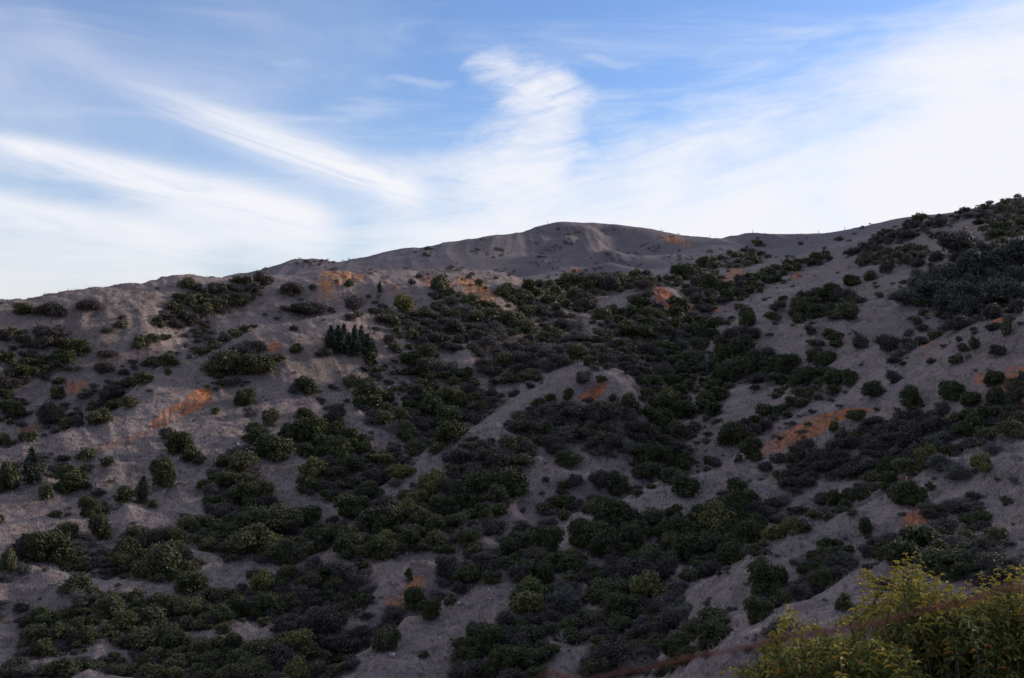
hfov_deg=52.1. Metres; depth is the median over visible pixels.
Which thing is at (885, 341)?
shrub
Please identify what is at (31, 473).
conifer
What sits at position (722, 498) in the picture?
shrub
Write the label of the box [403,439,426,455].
shrub
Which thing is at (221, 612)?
shrub
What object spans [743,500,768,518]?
shrub
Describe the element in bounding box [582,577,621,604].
shrub
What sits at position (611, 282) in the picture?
shrub
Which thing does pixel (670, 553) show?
shrub
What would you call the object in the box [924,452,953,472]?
shrub
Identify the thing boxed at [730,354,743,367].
shrub
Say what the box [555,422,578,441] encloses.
shrub
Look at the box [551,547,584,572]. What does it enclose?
shrub
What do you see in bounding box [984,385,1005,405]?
shrub
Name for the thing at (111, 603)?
shrub
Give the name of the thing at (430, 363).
shrub
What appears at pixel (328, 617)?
shrub
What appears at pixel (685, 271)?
shrub
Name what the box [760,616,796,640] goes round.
shrub
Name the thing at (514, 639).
shrub
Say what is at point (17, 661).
shrub
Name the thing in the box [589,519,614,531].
shrub
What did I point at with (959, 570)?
shrub
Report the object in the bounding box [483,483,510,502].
shrub
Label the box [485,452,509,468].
shrub
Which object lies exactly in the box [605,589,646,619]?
shrub
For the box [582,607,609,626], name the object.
shrub
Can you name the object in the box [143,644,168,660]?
shrub
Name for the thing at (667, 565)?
shrub
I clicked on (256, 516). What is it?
shrub
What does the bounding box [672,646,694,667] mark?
shrub
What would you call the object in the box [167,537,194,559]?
shrub
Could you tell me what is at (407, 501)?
shrub
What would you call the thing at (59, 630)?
shrub
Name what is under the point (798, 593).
shrub
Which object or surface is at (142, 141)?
sky
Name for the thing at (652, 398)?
shrub
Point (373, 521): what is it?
shrub
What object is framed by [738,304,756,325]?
shrub
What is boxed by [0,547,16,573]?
shrub
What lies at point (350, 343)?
conifer
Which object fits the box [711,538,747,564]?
shrub
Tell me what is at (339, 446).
shrub
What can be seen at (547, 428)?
shrub
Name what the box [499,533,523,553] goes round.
shrub
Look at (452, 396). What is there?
shrub
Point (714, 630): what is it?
shrub
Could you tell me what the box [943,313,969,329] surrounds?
shrub
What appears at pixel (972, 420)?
shrub
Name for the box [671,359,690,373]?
shrub
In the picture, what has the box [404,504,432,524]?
shrub
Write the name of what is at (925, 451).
shrub
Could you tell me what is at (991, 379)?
shrub
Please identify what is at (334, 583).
shrub
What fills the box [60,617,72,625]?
shrub
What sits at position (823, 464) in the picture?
shrub
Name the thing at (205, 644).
shrub
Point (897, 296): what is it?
shrub
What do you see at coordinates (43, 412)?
shrub
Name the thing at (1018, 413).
shrub
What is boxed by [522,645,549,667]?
shrub
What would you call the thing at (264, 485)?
shrub
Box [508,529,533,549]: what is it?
shrub
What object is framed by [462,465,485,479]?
shrub
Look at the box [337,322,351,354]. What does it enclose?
conifer
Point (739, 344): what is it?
shrub
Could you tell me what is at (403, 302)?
shrub
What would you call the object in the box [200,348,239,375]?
shrub
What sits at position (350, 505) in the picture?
shrub
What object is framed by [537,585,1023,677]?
bramble cane
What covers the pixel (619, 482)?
shrub
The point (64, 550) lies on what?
shrub
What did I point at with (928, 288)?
tree
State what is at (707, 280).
shrub
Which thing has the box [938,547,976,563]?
shrub
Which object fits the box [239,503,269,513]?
shrub
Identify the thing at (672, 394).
shrub
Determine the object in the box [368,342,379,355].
conifer
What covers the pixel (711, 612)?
shrub
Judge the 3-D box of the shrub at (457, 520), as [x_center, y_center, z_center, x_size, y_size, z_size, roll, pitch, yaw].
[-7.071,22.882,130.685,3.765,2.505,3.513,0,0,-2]
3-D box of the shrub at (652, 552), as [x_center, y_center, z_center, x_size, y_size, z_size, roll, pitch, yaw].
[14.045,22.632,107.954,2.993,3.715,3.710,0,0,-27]
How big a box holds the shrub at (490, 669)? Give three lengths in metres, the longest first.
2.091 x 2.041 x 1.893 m
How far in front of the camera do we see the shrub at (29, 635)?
102.81 m
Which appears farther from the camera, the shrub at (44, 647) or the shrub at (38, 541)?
the shrub at (38, 541)
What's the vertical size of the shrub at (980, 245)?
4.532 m
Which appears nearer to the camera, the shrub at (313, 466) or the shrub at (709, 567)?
the shrub at (709, 567)
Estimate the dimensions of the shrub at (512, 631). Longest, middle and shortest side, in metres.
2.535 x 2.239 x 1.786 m
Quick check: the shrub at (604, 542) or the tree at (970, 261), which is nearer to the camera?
the shrub at (604, 542)
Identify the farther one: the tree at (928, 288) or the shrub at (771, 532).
the tree at (928, 288)
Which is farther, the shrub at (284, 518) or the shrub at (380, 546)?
the shrub at (284, 518)
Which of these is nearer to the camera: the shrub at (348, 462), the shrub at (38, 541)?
the shrub at (38, 541)
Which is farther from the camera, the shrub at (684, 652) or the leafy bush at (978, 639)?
the shrub at (684, 652)
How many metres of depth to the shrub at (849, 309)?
231.10 m
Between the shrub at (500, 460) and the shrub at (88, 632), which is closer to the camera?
the shrub at (88, 632)
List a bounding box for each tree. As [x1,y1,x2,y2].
[906,277,958,302]
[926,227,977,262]
[929,261,962,283]
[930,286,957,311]
[944,291,978,316]
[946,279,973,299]
[951,246,984,274]
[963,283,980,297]
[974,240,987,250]
[974,276,1017,304]
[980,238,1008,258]
[982,243,1018,273]
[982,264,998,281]
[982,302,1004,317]
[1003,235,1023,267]
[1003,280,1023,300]
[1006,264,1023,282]
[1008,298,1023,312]
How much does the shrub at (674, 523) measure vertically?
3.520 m
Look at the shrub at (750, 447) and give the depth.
137.97 m
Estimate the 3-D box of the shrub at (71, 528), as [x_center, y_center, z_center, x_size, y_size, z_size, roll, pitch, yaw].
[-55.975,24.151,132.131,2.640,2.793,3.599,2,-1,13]
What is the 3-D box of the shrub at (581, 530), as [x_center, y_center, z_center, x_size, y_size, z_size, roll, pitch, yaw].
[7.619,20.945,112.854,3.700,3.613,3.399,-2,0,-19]
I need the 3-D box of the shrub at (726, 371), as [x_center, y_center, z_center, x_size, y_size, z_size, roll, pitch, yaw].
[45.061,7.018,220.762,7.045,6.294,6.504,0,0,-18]
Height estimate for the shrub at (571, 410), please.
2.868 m
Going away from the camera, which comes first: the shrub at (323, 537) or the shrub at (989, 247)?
the shrub at (323, 537)
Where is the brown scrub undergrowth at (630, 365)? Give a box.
[0,193,1023,677]
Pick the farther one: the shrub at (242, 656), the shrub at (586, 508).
the shrub at (586, 508)
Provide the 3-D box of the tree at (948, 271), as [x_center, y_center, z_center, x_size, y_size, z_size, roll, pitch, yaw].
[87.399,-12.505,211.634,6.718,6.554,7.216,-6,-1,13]
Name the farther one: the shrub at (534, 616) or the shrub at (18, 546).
the shrub at (18, 546)
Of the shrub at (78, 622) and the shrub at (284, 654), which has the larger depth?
the shrub at (78, 622)
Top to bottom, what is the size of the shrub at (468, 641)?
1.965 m
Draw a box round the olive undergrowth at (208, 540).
[0,198,1023,677]
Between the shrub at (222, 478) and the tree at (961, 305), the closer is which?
the shrub at (222, 478)
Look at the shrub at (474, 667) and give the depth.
85.58 m
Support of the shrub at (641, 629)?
on the ground at (520, 257)
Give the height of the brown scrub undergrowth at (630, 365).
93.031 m
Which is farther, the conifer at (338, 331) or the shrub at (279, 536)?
the conifer at (338, 331)
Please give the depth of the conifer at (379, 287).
248.78 m
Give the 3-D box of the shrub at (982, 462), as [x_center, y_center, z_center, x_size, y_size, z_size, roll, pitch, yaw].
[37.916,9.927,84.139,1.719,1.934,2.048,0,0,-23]
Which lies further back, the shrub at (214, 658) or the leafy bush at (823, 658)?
the shrub at (214, 658)
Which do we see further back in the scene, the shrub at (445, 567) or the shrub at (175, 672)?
the shrub at (445, 567)
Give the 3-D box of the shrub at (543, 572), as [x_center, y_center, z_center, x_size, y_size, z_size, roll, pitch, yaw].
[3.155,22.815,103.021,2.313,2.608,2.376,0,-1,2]
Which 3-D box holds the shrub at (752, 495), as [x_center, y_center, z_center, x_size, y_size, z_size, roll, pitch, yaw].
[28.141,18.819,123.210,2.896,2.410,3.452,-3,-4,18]
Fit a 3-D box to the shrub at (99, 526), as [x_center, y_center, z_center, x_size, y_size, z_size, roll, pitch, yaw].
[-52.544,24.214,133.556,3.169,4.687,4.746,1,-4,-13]
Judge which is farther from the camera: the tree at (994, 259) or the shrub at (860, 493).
the tree at (994, 259)
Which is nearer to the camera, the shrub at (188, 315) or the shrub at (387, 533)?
the shrub at (387, 533)
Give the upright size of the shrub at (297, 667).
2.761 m
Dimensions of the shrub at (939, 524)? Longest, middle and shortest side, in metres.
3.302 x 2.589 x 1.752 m
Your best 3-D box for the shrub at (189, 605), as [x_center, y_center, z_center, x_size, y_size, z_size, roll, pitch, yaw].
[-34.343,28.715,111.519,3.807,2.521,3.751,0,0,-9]
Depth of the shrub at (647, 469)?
154.21 m
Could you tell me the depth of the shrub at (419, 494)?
141.97 m
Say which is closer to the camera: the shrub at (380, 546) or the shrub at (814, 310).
the shrub at (380, 546)
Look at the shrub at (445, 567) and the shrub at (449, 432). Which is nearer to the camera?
the shrub at (445, 567)
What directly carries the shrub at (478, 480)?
on the ground at (520, 257)
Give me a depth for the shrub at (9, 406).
182.82 m
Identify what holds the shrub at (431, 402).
on the ground at (520, 257)
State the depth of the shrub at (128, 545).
125.09 m
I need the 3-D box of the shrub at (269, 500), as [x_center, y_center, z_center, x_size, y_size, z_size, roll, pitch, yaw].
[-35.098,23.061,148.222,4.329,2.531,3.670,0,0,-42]
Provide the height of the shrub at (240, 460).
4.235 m
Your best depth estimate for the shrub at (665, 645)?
74.80 m
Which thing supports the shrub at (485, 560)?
on the ground at (520, 257)
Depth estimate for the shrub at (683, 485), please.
126.06 m
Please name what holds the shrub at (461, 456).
on the ground at (520, 257)
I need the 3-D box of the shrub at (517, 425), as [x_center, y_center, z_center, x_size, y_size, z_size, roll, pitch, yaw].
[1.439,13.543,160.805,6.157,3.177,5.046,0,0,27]
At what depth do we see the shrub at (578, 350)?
216.32 m
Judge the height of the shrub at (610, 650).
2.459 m
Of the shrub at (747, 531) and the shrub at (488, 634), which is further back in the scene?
the shrub at (747, 531)
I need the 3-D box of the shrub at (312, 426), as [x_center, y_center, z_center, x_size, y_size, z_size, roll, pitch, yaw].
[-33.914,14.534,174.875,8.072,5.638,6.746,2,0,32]
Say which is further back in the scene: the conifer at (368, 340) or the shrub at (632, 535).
the conifer at (368, 340)
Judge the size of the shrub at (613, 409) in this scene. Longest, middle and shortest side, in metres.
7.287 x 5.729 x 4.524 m
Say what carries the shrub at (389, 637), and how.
on the ground at (520, 257)
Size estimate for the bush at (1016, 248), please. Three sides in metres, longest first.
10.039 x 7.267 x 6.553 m
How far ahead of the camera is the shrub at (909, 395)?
131.91 m
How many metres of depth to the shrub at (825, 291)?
261.07 m
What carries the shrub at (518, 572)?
on the ground at (520, 257)
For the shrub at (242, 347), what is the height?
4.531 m
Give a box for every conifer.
[17,447,48,483]
[132,475,153,503]
[321,325,339,350]
[331,324,346,355]
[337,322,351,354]
[344,332,356,356]
[351,324,359,345]
[351,336,364,356]
[357,325,370,354]
[362,333,377,354]
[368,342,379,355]
[376,281,382,291]
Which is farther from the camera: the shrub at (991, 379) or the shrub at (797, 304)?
the shrub at (797, 304)
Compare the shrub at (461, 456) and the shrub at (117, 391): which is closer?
the shrub at (461, 456)
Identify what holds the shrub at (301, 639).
on the ground at (520, 257)
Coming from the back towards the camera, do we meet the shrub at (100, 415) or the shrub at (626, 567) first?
the shrub at (100, 415)
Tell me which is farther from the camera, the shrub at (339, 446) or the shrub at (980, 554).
the shrub at (339, 446)
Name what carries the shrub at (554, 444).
on the ground at (520, 257)
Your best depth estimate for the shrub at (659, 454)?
162.71 m
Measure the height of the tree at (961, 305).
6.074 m
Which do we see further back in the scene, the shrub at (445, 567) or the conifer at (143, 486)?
the conifer at (143, 486)
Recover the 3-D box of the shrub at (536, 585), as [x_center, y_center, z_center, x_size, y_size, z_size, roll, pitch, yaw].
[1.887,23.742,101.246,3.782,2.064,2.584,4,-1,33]
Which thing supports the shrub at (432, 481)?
on the ground at (520, 257)
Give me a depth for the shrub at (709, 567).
101.42 m
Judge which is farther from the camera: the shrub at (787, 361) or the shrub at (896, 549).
the shrub at (787, 361)
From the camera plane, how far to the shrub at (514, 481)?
140.73 m
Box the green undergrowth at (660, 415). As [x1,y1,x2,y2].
[0,211,1023,677]
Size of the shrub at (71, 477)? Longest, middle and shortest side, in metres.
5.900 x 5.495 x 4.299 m
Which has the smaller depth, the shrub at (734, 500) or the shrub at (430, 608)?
the shrub at (430, 608)
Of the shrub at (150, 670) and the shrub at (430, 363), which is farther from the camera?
the shrub at (430, 363)
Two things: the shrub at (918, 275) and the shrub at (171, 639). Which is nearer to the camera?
the shrub at (171, 639)
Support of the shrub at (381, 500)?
on the ground at (520, 257)
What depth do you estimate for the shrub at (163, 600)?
111.50 m
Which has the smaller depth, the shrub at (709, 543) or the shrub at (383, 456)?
the shrub at (709, 543)
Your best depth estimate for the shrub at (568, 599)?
96.88 m
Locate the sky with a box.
[0,0,1023,298]
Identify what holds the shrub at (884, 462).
on the ground at (520, 257)
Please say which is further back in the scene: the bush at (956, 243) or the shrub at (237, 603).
the bush at (956, 243)
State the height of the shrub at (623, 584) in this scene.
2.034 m
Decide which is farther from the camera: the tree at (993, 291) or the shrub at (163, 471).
the tree at (993, 291)
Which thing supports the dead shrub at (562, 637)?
on the ground at (520, 257)
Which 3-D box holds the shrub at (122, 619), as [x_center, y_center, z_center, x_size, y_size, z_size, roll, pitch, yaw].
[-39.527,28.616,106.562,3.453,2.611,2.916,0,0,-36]
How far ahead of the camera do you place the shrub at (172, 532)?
131.94 m
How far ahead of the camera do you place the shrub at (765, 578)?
75.58 m
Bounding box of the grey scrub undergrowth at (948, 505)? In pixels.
[0,197,1023,677]
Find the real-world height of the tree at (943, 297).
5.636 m
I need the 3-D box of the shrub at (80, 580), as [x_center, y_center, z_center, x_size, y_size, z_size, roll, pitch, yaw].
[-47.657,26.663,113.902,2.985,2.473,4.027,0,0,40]
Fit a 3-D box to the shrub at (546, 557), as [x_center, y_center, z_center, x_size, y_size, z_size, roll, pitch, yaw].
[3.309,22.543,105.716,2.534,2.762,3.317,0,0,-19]
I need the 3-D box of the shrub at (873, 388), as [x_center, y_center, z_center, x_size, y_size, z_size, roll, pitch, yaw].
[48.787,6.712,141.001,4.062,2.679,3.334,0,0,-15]
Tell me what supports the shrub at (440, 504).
on the ground at (520, 257)
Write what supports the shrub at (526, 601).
on the ground at (520, 257)
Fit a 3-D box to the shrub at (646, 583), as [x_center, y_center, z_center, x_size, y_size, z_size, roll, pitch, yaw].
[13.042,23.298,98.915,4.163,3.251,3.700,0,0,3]
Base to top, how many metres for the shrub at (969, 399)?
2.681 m
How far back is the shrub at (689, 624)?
74.73 m
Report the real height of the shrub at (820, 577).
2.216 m
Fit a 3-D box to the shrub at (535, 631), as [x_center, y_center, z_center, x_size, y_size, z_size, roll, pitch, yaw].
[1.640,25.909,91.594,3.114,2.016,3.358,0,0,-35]
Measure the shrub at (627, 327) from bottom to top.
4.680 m
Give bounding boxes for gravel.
[358,574,542,676]
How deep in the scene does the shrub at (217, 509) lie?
142.97 m
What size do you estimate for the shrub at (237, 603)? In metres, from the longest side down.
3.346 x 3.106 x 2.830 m
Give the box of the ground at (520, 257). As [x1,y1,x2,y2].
[0,197,1023,677]
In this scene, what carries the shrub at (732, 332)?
on the ground at (520, 257)
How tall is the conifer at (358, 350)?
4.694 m
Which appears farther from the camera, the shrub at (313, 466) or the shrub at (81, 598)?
the shrub at (313, 466)
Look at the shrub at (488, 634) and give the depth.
88.78 m
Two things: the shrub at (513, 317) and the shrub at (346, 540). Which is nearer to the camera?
the shrub at (346, 540)
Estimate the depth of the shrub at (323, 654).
96.74 m
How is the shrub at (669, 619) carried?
on the ground at (520, 257)
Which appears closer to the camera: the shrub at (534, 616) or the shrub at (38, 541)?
the shrub at (534, 616)
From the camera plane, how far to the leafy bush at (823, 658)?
9.61 m
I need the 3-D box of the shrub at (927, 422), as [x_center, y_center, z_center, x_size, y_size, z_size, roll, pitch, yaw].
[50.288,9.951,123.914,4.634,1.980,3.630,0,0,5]
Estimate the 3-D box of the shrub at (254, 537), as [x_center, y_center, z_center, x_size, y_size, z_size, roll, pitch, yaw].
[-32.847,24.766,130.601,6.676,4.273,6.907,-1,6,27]
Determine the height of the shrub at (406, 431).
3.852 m
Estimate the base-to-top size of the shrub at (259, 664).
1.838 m
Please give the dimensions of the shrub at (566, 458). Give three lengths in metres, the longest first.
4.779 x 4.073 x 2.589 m
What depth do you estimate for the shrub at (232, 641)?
99.46 m
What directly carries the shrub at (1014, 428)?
on the ground at (520, 257)
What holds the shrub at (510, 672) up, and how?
on the ground at (520, 257)
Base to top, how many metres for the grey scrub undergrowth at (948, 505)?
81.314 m
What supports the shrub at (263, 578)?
on the ground at (520, 257)
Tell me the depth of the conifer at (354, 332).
209.36 m
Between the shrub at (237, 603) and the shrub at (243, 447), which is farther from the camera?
the shrub at (243, 447)
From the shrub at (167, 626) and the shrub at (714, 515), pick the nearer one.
the shrub at (167, 626)
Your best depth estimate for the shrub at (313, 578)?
118.60 m
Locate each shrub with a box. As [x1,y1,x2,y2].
[0,398,26,414]
[0,459,21,492]
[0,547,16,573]
[0,655,29,671]
[5,538,30,562]
[14,526,59,561]
[16,623,48,649]
[24,605,62,627]
[26,637,60,656]
[34,656,84,677]
[35,397,58,424]
[44,528,78,563]
[45,620,77,646]
[49,405,69,423]
[51,463,91,494]
[52,571,93,593]
[55,521,79,538]
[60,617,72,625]
[66,614,89,629]
[67,587,95,608]
[76,624,103,641]
[77,494,100,517]
[84,407,115,424]
[87,511,112,539]
[89,588,125,619]
[98,384,125,398]
[108,535,143,559]
[108,551,136,570]
[109,608,139,630]
[121,523,151,538]
[127,622,163,651]
[132,540,182,578]
[132,661,165,677]
[138,526,166,547]
[138,602,170,630]
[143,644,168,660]
[144,590,177,614]
[147,454,178,487]
[156,618,183,635]
[158,628,186,649]
[161,526,191,544]
[162,430,194,453]
[163,666,185,677]
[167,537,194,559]
[171,596,203,615]
[172,568,211,593]
[175,514,201,531]
[177,307,200,323]
[187,636,213,653]
[199,647,225,669]
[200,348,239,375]
[201,502,231,517]
[204,602,237,624]
[206,470,237,485]
[209,585,245,600]
[214,520,241,538]
[219,660,254,677]
[221,631,244,653]
[223,442,252,454]
[224,594,250,619]
[224,648,255,664]
[225,338,256,354]
[225,448,259,472]
[227,480,260,505]
[227,519,278,553]
[232,503,275,532]
[233,386,257,405]
[234,472,257,483]
[235,350,277,374]
[236,637,277,657]
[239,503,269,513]
[241,421,270,443]
[242,655,276,677]
[248,568,275,589]
[251,432,295,461]
[251,475,277,499]
[251,591,287,616]
[255,493,278,505]
[263,642,298,671]
[264,537,298,560]
[267,501,304,534]
[270,532,283,543]
[272,547,295,565]
[276,421,296,438]
[276,564,301,578]
[276,619,298,637]
[277,628,316,652]
[282,654,312,677]
[288,300,327,315]
[292,409,329,441]
[293,374,319,394]
[294,586,330,606]
[296,502,322,524]
[297,455,328,475]
[301,570,324,586]
[302,606,344,634]
[307,646,331,662]
[310,523,338,549]
[312,478,337,492]
[318,631,364,653]
[321,575,346,590]
[322,401,347,422]
[323,436,355,458]
[325,558,359,578]
[332,491,370,517]
[332,530,361,552]
[335,455,367,471]
[351,377,381,396]
[352,479,382,498]
[356,500,403,534]
[368,494,394,509]
[369,449,395,464]
[369,534,395,559]
[370,623,403,651]
[377,528,397,544]
[388,462,416,477]
[391,292,415,311]
[393,505,407,523]
[395,421,418,441]
[397,524,424,545]
[398,497,416,513]
[401,488,429,503]
[402,583,427,609]
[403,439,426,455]
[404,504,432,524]
[415,355,446,372]
[415,595,441,620]
[417,342,438,358]
[417,392,445,413]
[418,467,445,494]
[427,492,461,514]
[432,419,465,444]
[433,401,463,426]
[433,555,461,580]
[438,385,468,406]
[440,447,473,463]
[443,317,466,333]
[443,513,469,527]
[447,479,476,505]
[450,564,482,584]
[450,635,478,652]
[452,643,481,664]
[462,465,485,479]
[463,469,495,494]
[463,657,484,677]
[466,550,501,571]
[472,621,509,651]
[479,517,511,535]
[480,656,501,677]
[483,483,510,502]
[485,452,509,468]
[489,642,527,671]
[492,466,531,496]
[495,608,518,626]
[497,666,532,677]
[498,308,528,326]
[498,624,518,636]
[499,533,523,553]
[499,632,532,647]
[504,417,543,432]
[505,563,533,580]
[507,589,547,613]
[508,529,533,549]
[515,558,537,576]
[515,624,545,640]
[517,437,539,455]
[518,572,549,594]
[519,610,544,624]
[520,544,541,559]
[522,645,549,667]
[529,523,564,551]
[532,419,555,434]
[532,547,555,566]
[532,561,555,582]
[542,434,568,454]
[549,582,584,613]
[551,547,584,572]
[551,626,584,645]
[554,449,583,467]
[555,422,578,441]
[556,632,569,642]
[558,404,592,418]
[563,341,588,358]
[567,516,598,548]
[571,297,599,312]
[579,497,596,514]
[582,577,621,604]
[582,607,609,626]
[586,398,623,422]
[587,468,611,491]
[587,526,621,558]
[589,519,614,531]
[591,491,636,528]
[596,274,620,289]
[597,640,633,665]
[604,470,630,494]
[604,577,633,594]
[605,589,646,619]
[606,616,633,632]
[613,319,641,336]
[615,556,653,577]
[617,520,647,549]
[628,442,654,462]
[628,569,667,599]
[629,621,657,639]
[630,461,662,479]
[635,540,663,566]
[640,507,666,525]
[645,442,670,462]
[646,554,677,579]
[647,392,660,406]
[655,605,684,631]
[656,549,679,567]
[657,638,685,657]
[658,385,680,401]
[658,515,687,537]
[660,467,689,483]
[660,529,678,546]
[667,262,699,279]
[667,529,699,561]
[668,398,698,418]
[669,472,703,496]
[669,629,697,645]
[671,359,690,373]
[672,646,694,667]
[678,349,704,364]
[680,617,701,632]
[687,320,707,338]
[687,502,707,526]
[693,497,736,531]
[693,605,730,627]
[694,530,728,553]
[694,617,733,648]
[695,271,718,289]
[696,558,721,576]
[706,495,724,502]
[709,358,741,383]
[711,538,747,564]
[716,419,746,446]
[721,487,749,519]
[723,324,765,338]
[727,331,756,357]
[729,517,763,543]
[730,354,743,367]
[737,434,762,461]
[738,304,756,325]
[740,347,766,371]
[742,594,773,622]
[743,489,760,503]
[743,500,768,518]
[743,512,768,528]
[746,554,788,596]
[759,524,785,539]
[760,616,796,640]
[767,351,801,370]
[777,515,799,535]
[787,583,812,601]
[788,295,810,315]
[788,364,819,387]
[806,303,833,317]
[808,457,838,472]
[808,565,834,590]
[812,349,836,365]
[814,282,842,301]
[828,300,859,318]
[846,486,871,500]
[853,457,876,472]
[858,379,886,396]
[871,333,900,351]
[873,470,897,487]
[874,454,902,475]
[883,534,920,565]
[885,286,925,305]
[890,457,922,474]
[891,479,930,505]
[892,419,928,444]
[892,524,940,547]
[896,383,922,406]
[905,267,932,287]
[912,442,936,467]
[914,545,947,568]
[918,415,949,429]
[920,430,952,448]
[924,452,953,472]
[926,517,958,534]
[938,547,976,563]
[939,375,965,401]
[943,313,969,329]
[948,562,973,578]
[959,391,983,408]
[960,410,987,430]
[967,450,992,473]
[974,550,998,562]
[982,525,1009,540]
[983,370,1005,386]
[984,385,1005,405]
[994,419,1023,438]
[1006,410,1023,421]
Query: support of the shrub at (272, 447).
on the ground at (520, 257)
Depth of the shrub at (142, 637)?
103.00 m
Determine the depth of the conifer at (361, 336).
210.20 m
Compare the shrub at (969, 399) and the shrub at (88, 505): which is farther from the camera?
the shrub at (88, 505)
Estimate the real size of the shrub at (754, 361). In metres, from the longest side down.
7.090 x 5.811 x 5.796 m
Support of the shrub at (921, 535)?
on the ground at (520, 257)
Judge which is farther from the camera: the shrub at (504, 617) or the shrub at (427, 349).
the shrub at (427, 349)
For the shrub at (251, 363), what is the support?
on the ground at (520, 257)
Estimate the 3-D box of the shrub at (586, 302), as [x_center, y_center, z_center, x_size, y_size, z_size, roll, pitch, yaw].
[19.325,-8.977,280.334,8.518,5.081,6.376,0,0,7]
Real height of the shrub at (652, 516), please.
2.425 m
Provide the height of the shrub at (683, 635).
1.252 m
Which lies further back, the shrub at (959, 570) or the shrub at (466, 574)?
the shrub at (466, 574)
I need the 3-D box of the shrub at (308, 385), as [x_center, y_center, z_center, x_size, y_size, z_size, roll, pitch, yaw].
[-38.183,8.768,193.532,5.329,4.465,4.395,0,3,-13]
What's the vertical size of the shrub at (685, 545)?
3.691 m
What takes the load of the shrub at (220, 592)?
on the ground at (520, 257)
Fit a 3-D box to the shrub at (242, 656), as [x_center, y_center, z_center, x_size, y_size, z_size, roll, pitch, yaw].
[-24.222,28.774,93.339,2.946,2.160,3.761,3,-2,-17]
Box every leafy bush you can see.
[719,604,930,677]
[831,551,1023,677]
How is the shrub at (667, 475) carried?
on the ground at (520, 257)
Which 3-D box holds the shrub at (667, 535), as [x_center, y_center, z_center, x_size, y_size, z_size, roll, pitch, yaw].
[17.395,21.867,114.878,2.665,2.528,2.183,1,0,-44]
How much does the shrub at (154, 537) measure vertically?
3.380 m
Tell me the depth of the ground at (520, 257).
176.28 m
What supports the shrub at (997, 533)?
on the ground at (520, 257)
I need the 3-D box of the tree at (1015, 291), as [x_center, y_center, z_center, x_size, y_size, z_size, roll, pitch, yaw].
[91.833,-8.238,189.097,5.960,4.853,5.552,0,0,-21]
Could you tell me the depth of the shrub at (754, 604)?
67.35 m
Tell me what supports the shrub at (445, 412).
on the ground at (520, 257)
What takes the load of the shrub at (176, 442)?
on the ground at (520, 257)
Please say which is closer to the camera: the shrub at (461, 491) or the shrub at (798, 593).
the shrub at (798, 593)
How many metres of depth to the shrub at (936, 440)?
117.75 m
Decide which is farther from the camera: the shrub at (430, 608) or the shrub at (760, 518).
the shrub at (760, 518)
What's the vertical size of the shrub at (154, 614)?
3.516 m
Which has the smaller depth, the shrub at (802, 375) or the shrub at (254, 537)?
the shrub at (254, 537)
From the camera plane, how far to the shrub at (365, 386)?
196.88 m
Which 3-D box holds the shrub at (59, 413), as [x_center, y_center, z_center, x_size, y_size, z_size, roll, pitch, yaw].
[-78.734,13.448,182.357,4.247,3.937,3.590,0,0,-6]
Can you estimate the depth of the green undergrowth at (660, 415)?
170.01 m
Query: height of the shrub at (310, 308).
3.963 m
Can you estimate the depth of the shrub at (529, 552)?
106.29 m
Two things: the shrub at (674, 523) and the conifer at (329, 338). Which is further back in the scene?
the conifer at (329, 338)
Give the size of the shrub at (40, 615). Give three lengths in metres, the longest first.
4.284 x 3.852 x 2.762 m
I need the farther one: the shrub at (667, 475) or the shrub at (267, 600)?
the shrub at (667, 475)
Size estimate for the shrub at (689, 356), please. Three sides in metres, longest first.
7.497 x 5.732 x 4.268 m
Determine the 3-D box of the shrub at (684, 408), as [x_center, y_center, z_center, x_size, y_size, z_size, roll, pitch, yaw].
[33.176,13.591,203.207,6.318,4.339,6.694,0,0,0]
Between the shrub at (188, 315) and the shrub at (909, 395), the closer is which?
the shrub at (909, 395)
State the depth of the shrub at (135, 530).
132.34 m
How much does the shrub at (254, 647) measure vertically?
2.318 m
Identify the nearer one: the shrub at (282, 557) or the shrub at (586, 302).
the shrub at (282, 557)
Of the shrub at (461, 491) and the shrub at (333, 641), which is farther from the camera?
the shrub at (461, 491)
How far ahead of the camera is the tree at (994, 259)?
216.08 m
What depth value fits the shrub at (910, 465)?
93.25 m
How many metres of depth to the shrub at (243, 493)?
146.72 m
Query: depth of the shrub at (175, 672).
92.92 m
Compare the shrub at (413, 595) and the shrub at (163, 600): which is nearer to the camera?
the shrub at (413, 595)
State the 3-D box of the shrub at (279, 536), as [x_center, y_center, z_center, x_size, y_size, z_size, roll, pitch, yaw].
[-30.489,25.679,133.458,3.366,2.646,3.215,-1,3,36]
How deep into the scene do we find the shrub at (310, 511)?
143.96 m
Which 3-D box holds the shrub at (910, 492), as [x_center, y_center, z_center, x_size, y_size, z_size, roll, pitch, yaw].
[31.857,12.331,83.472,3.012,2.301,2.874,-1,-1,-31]
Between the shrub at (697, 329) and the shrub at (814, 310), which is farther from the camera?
the shrub at (697, 329)
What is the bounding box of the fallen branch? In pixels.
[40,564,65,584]
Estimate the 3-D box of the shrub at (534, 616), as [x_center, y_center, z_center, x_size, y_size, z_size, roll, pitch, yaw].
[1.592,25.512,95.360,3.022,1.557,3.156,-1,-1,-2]
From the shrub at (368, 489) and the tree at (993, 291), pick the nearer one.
the shrub at (368, 489)
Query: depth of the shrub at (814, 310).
249.87 m

